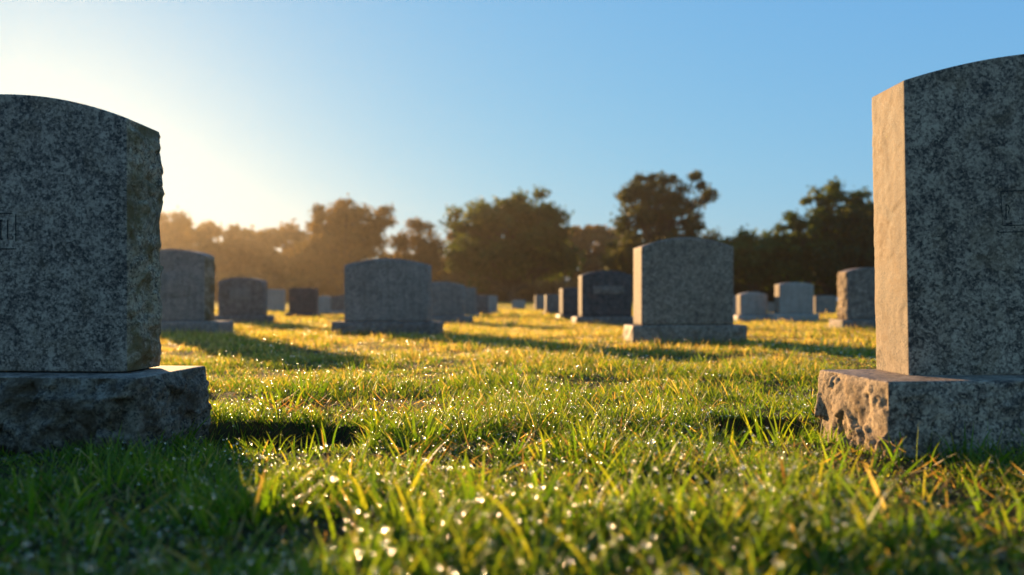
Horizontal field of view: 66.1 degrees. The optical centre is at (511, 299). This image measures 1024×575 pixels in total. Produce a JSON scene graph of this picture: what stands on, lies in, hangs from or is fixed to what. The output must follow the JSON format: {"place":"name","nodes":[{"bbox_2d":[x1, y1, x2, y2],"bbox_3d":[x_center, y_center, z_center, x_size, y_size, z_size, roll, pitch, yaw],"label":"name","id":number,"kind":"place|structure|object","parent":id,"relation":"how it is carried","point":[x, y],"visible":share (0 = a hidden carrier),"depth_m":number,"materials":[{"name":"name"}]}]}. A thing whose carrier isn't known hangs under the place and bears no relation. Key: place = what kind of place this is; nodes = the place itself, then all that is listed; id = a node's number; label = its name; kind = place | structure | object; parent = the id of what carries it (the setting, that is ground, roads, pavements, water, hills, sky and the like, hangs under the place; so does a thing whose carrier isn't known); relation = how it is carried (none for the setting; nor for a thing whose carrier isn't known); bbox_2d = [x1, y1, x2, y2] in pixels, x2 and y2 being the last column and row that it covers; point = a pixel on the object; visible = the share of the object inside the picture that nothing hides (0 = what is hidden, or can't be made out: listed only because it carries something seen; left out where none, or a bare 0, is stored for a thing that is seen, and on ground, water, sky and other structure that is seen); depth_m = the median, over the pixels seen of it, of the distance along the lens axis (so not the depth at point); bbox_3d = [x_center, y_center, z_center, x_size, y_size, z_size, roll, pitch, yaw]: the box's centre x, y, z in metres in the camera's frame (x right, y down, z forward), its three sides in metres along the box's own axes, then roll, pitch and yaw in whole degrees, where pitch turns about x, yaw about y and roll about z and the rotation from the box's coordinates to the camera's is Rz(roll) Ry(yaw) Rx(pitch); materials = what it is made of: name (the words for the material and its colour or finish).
{"place":"outdoors","nodes":[
{"label":"outdoors","id":0,"kind":"place"},
{"bbox_2d":[0,300,1023,574],"bbox_3d":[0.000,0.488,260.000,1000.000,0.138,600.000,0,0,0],"label":"ground","id":1,"kind":"structure","parent":0,"point":[290,430],"depth_m":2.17,"materials":[{"name":"green plant"}]},
{"bbox_2d":[0,94,211,453],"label":"headstone","id":2,"kind":"object","parent":1,"relation":"on","point":[82,193],"visible":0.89,"depth_m":2.41,"materials":[{"name":"grey stone"}]},
{"bbox_2d":[159,206,216,260],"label":"broadleaf tree","id":3,"kind":"object","parent":1,"relation":"on","point":[169,243],"visible":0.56,"depth_m":137.04,"materials":[{"name":"green plant"}]},
{"bbox_2d":[159,249,233,333],"bbox_3d":[-4.477,-0.090,10.449,1.488,1.153,0.413,0,0,7],"label":"headstone","id":4,"kind":"object","parent":1,"relation":"on","point":[187,293],"visible":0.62,"depth_m":10.32,"materials":[{"name":"grey stone"}]},
{"bbox_2d":[213,277,273,323],"bbox_3d":[-5.102,0.034,14.894,1.112,0.911,0.413,0,0,4],"label":"headstone","id":5,"kind":"object","parent":1,"relation":"on","point":[242,299],"visible":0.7,"depth_m":14.79,"materials":[{"name":"grey stone"}]},
{"bbox_2d":[267,289,284,311],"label":"headstone","id":6,"kind":"object","parent":1,"relation":"on","point":[275,299],"visible":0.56,"depth_m":27.66,"materials":[{"name":"stone"}]},
{"bbox_2d":[285,288,320,316],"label":"headstone","id":7,"kind":"object","parent":1,"relation":"on","point":[303,301],"visible":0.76,"depth_m":20.14,"materials":[{"name":"stone"}]},
{"bbox_2d":[166,216,476,301],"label":"woods","id":8,"kind":"object","parent":1,"relation":"on","point":[245,252],"visible":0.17,"depth_m":156.10,"materials":[{"name":"green plant"}]},
{"bbox_2d":[318,296,330,314],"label":"headstone","id":9,"kind":"object","parent":1,"relation":"on","point":[324,304],"visible":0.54,"depth_m":23.31,"materials":[{"name":"stone"}]},
{"bbox_2d":[268,193,398,295],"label":"broadleaf tree","id":10,"kind":"object","parent":1,"relation":"on","point":[346,233],"visible":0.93,"depth_m":119.53,"materials":[{"name":"green plant"}]},
{"bbox_2d":[329,296,343,313],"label":"headstone","id":11,"kind":"object","parent":1,"relation":"on","point":[337,304],"visible":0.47,"depth_m":23.31,"materials":[{"name":"stone"}]},
{"bbox_2d":[331,259,443,334],"bbox_3d":[-1.610,-0.021,10.215,1.414,1.012,0.415,0,0,4],"label":"headstone","id":12,"kind":"object","parent":1,"relation":"on","point":[388,295],"visible":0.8,"depth_m":10.11,"materials":[{"name":"grey stone"}]},
{"bbox_2d":[386,216,450,281],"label":"broadleaf tree","id":13,"kind":"object","parent":1,"relation":"on","point":[424,250],"visible":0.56,"depth_m":127.12,"materials":[{"name":"green plant"}]},
{"bbox_2d":[432,282,472,323],"bbox_3d":[-1.369,0.073,15.142,1.224,0.833,0.414,0,0,4],"label":"headstone","id":14,"kind":"object","parent":1,"relation":"on","point":[448,301],"visible":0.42,"depth_m":15.04,"materials":[{"name":"grey stone"}]},
{"bbox_2d":[465,287,478,315],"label":"headstone","id":15,"kind":"object","parent":1,"relation":"on","point":[470,300],"visible":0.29,"depth_m":20.60,"materials":[{"name":"grey stone"}]},
{"bbox_2d":[476,295,490,313],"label":"headstone","id":16,"kind":"object","parent":1,"relation":"on","point":[482,304],"visible":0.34,"depth_m":22.15,"materials":[{"name":"grey stone"}]},
{"bbox_2d":[489,296,498,312],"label":"headstone","id":17,"kind":"object","parent":1,"relation":"on","point":[493,304],"visible":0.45,"depth_m":24.60,"materials":[{"name":"stone"}]},
{"bbox_2d":[0,318,1023,574],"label":"dew drops","id":18,"kind":"object","parent":1,"relation":"on","point":[90,566],"visible":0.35,"depth_m":1.50,"materials":[{"name":"clear liquid"}]},
{"bbox_2d":[438,184,585,302],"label":"broadleaf tree","id":19,"kind":"object","parent":1,"relation":"on","point":[512,259],"visible":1,"depth_m":105.73,"materials":[{"name":"green plant"}]},
{"bbox_2d":[512,300,525,309],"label":"headstone","id":20,"kind":"object","parent":1,"relation":"on","point":[516,304],"visible":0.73,"depth_m":34.02,"materials":[{"name":"stone"}]},
{"bbox_2d":[535,295,544,310],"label":"headstone","id":21,"kind":"object","parent":1,"relation":"on","point":[539,302],"visible":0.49,"depth_m":30.51,"materials":[{"name":"grey stone"}]},
{"bbox_2d":[441,224,643,301],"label":"woods","id":22,"kind":"object","parent":1,"relation":"on","point":[586,236],"visible":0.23,"depth_m":169.99,"materials":[{"name":"green plant"}]},
{"bbox_2d":[543,294,558,314],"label":"headstone","id":23,"kind":"object","parent":1,"relation":"on","point":[551,303],"visible":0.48,"depth_m":22.15,"materials":[{"name":"grey stone"}]},
{"bbox_2d":[556,287,578,318],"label":"headstone","id":24,"kind":"object","parent":1,"relation":"on","point":[568,303],"visible":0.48,"depth_m":18.05,"materials":[{"name":"stone"}]},
{"bbox_2d":[571,270,633,325],"bbox_3d":[1.683,-0.015,14.194,1.182,1.014,0.412,0,0,-9],"label":"headstone","id":25,"kind":"object","parent":1,"relation":"on","point":[605,296],"visible":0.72,"depth_m":14.08,"materials":[{"name":"grey stone"}]},
{"bbox_2d":[596,169,722,288],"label":"broadleaf tree","id":26,"kind":"object","parent":1,"relation":"on","point":[659,209],"visible":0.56,"depth_m":102.81,"materials":[{"name":"green plant"}]},
{"bbox_2d":[623,237,746,343],"bbox_3d":[1.770,-0.074,8.078,1.200,1.108,0.436,0,0,-4],"label":"headstone","id":27,"kind":"object","parent":1,"relation":"on","point":[683,287],"visible":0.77,"depth_m":7.92,"materials":[{"name":"grey stone"}]},
{"bbox_2d":[733,295,735,314],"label":"headstone","id":28,"kind":"object","parent":1,"relation":"on","point":[734,304],"visible":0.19,"depth_m":18.49,"materials":[{"name":"stone"}]},
{"bbox_2d":[632,231,837,301],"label":"woods","id":29,"kind":"object","parent":1,"relation":"on","point":[740,287],"depth_m":118.33,"materials":[{"name":"green plant"}]},
{"bbox_2d":[733,292,767,321],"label":"headstone","id":30,"kind":"object","parent":1,"relation":"on","point":[751,306],"visible":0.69,"depth_m":16.13,"materials":[{"name":"stone"}]},
{"bbox_2d":[714,224,804,292],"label":"bushy tree","id":31,"kind":"object","parent":1,"relation":"on","point":[757,262],"visible":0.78,"depth_m":95.87,"materials":[{"name":"green plant"}]},
{"bbox_2d":[767,302,774,312],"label":"headstone","id":32,"kind":"object","parent":1,"relation":"on","point":[770,307],"visible":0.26,"depth_m":23.31,"materials":[{"name":"grey stone"}]},
{"bbox_2d":[767,282,818,321],"bbox_3d":[5.692,0.068,15.942,0.962,0.829,0.412,0,0,-4],"label":"headstone","id":33,"kind":"object","parent":1,"relation":"on","point":[794,301],"visible":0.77,"depth_m":15.84,"materials":[{"name":"stone"}]},
{"bbox_2d":[771,176,872,295],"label":"broadleaf tree","id":34,"kind":"object","parent":1,"relation":"on","point":[823,210],"visible":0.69,"depth_m":93.96,"materials":[{"name":"green plant"}]},
{"bbox_2d":[814,296,836,313],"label":"headstone","id":35,"kind":"object","parent":1,"relation":"on","point":[823,304],"visible":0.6,"depth_m":23.94,"materials":[{"name":"grey stone"}]},
{"bbox_2d":[809,193,874,286],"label":"broadleaf tree","id":36,"kind":"object","parent":1,"relation":"on","point":[859,252],"visible":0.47,"depth_m":90.11,"materials":[{"name":"green plant"}]},
{"bbox_2d":[829,267,875,329],"bbox_3d":[5.307,0.001,11.798,0.988,0.957,0.415,0,0,-6],"label":"headstone","id":37,"kind":"object","parent":1,"relation":"on","point":[856,297],"visible":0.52,"depth_m":11.68,"materials":[{"name":"grey stone"}]},
{"bbox_2d":[814,54,1023,458],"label":"headstone","id":38,"kind":"object","parent":1,"relation":"on","point":[948,167],"visible":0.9,"depth_m":2.34,"materials":[{"name":"grey stone"}]},
{"bbox_2d":[0,0,1023,299],"label":"sky","id":39,"kind":"structure","parent":0,"point":[263,112],"materials":[{"name":"blue"}]}
]}

